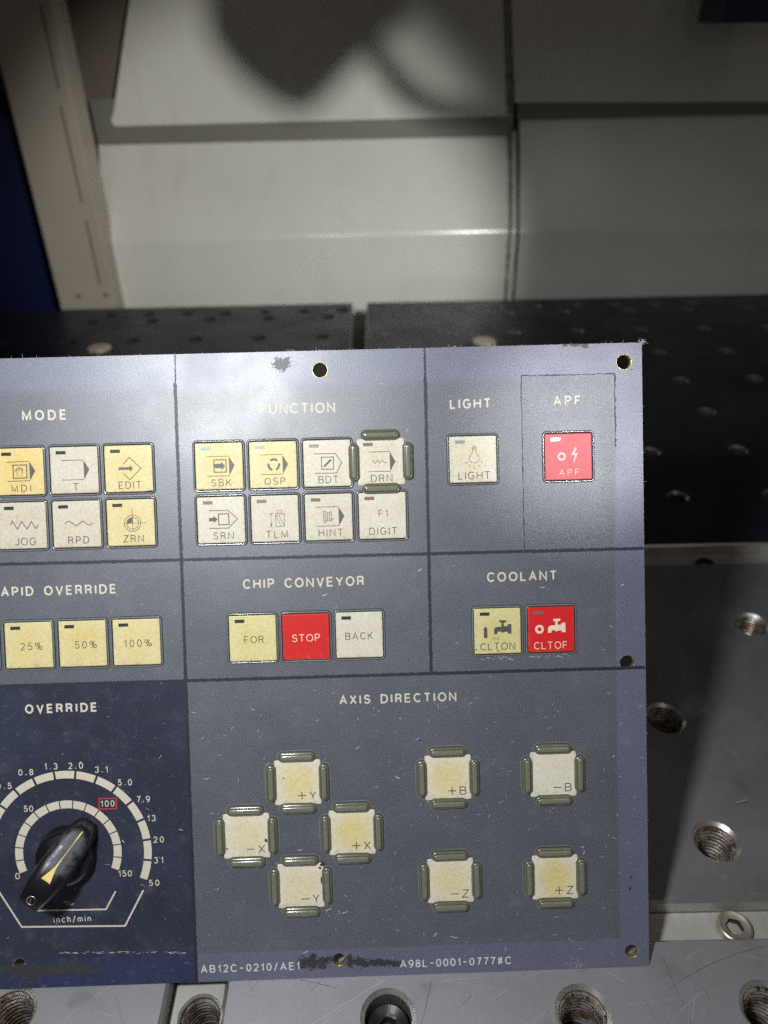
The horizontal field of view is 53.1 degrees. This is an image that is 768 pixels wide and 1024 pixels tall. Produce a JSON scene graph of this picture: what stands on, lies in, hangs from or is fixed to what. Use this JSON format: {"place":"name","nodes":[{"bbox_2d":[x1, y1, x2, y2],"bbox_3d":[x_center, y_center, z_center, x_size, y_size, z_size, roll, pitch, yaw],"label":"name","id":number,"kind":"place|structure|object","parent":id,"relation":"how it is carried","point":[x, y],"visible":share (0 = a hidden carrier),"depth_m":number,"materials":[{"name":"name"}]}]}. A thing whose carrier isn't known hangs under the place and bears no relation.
{"place":"outdoors","nodes":[
{"label":"outdoors","id":0,"kind":"place"},
{"bbox_2d":[205,314,365,1023],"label":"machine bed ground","id":1,"kind":"structure","parent":0,"point":[359,333],"depth_m":0.97,"materials":[{"name":"black metal"}]},
{"bbox_2d":[0,65,61,310],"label":"machine column","id":2,"kind":"structure","parent":1,"relation":"on","point":[27,281],"depth_m":0.98,"materials":[{"name":"blue metal"}]},
{"bbox_2d":[66,0,128,129],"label":"side cover","id":3,"kind":"object","parent":2,"relation":"attached to","point":[98,27],"visible":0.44,"depth_m":0.92,"materials":[{"name":"grey metal"}]},
{"bbox_2d":[0,0,124,308],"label":"frame post","id":4,"kind":"object","parent":1,"relation":"on","point":[39,64],"visible":0.96,"depth_m":0.90,"materials":[{"name":"beige metal"}]},
{"bbox_2d":[0,958,176,1023],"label":"fixture plate","id":5,"kind":"object","parent":1,"relation":"on","point":[133,1004],"visible":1,"depth_m":0.29,"materials":[{"name":"metal"}]},
{"bbox_2d":[0,303,352,376],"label":"fixture plate","id":6,"kind":"object","parent":1,"relation":"on","point":[159,330],"visible":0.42,"depth_m":0.91,"materials":[{"name":"metal"}]},
{"bbox_2d":[87,343,110,352],"bbox_3d":[-0.319,-0.184,0.861,0.026,0.001,0.026,-1,33,0],"label":"plug","id":7,"kind":"object","parent":6,"relation":"on","point":[99,348],"visible":1,"depth_m":0.86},
{"bbox_2d":[169,981,226,1023],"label":"slot strip","id":8,"kind":"object","parent":1,"relation":"on","point":[198,1003],"visible":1,"depth_m":0.30,"materials":[{"name":"metal"}]},
{"bbox_2d":[89,0,515,313],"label":"enclosure wall","id":9,"kind":"structure","parent":1,"relation":"on","point":[281,152],"depth_m":0.97,"materials":[{"name":"white metal"}]},
{"bbox_2d":[503,0,520,299],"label":"wall seal","id":10,"kind":"object","parent":9,"relation":"attached to","point":[508,102],"depth_m":0.97,"materials":[{"name":"black rubber"}]},
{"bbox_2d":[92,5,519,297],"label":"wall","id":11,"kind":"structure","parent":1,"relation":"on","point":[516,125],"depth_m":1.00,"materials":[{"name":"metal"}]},
{"bbox_2d":[221,938,767,1023],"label":"fixture plate","id":12,"kind":"object","parent":1,"relation":"on","point":[718,981],"visible":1,"depth_m":0.29,"materials":[{"name":"metal"}]},
{"bbox_2d":[0,339,649,988],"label":"control panel","id":13,"kind":"object","parent":12,"relation":"on","point":[306,671],"visible":1,"depth_m":0.29,"materials":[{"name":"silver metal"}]},
{"bbox_2d":[368,1003,408,1023],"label":"socket screw","id":14,"kind":"object","parent":12,"relation":"attached to","point":[387,1013],"visible":1,"depth_m":0.29,"materials":[{"name":"black"}]},
{"bbox_2d":[366,294,767,554],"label":"fixture plate","id":15,"kind":"object","parent":1,"relation":"on","point":[705,407],"visible":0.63,"depth_m":0.77,"materials":[{"name":"metal"}]},
{"bbox_2d":[473,337,495,345],"bbox_3d":[0.112,-0.191,0.857,0.026,0.001,0.026,-1,33,0],"label":"plug","id":16,"kind":"object","parent":15,"relation":"on","point":[484,341],"visible":0.99,"depth_m":0.85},
{"bbox_2d":[508,0,767,299],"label":"enclosure wall","id":17,"kind":"structure","parent":1,"relation":"on","point":[644,148],"depth_m":0.97,"materials":[{"name":"white metal"}]},
{"bbox_2d":[698,0,767,22],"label":"machine cover","id":18,"kind":"object","parent":17,"relation":"attached to","point":[733,11],"visible":1,"depth_m":0.78,"materials":[{"name":"blue metal"}]},
{"bbox_2d":[620,563,767,913],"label":"fixture plate","id":19,"kind":"object","parent":1,"relation":"on","point":[706,636],"visible":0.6,"depth_m":0.39,"materials":[{"name":"metal"}]},
{"bbox_2d":[644,553,767,565],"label":"slot strip","id":20,"kind":"object","parent":1,"relation":"on","point":[722,558],"depth_m":0.53,"materials":[{"name":"metal"}]},
{"bbox_2d":[695,558,714,564],"bbox_3d":[0.216,0.036,0.518,0.012,0.004,0.012,-1,33,0],"label":"socket screw","id":21,"kind":"object","parent":20,"relation":"on","point":[703,560],"visible":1,"depth_m":0.52,"materials":[{"name":"black"}]},
{"bbox_2d":[649,911,767,940],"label":"slot strip","id":22,"kind":"object","parent":1,"relation":"on","point":[682,926],"visible":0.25,"depth_m":0.32,"materials":[{"name":"metal"}]},
{"bbox_2d":[715,910,752,938],"bbox_3d":[0.142,0.170,0.313,0.014,0.004,0.014,-1,33,0],"label":"socket screw","id":23,"kind":"object","parent":22,"relation":"on","point":[741,921],"visible":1,"depth_m":0.31,"materials":[{"name":"silver metal"}]}
]}

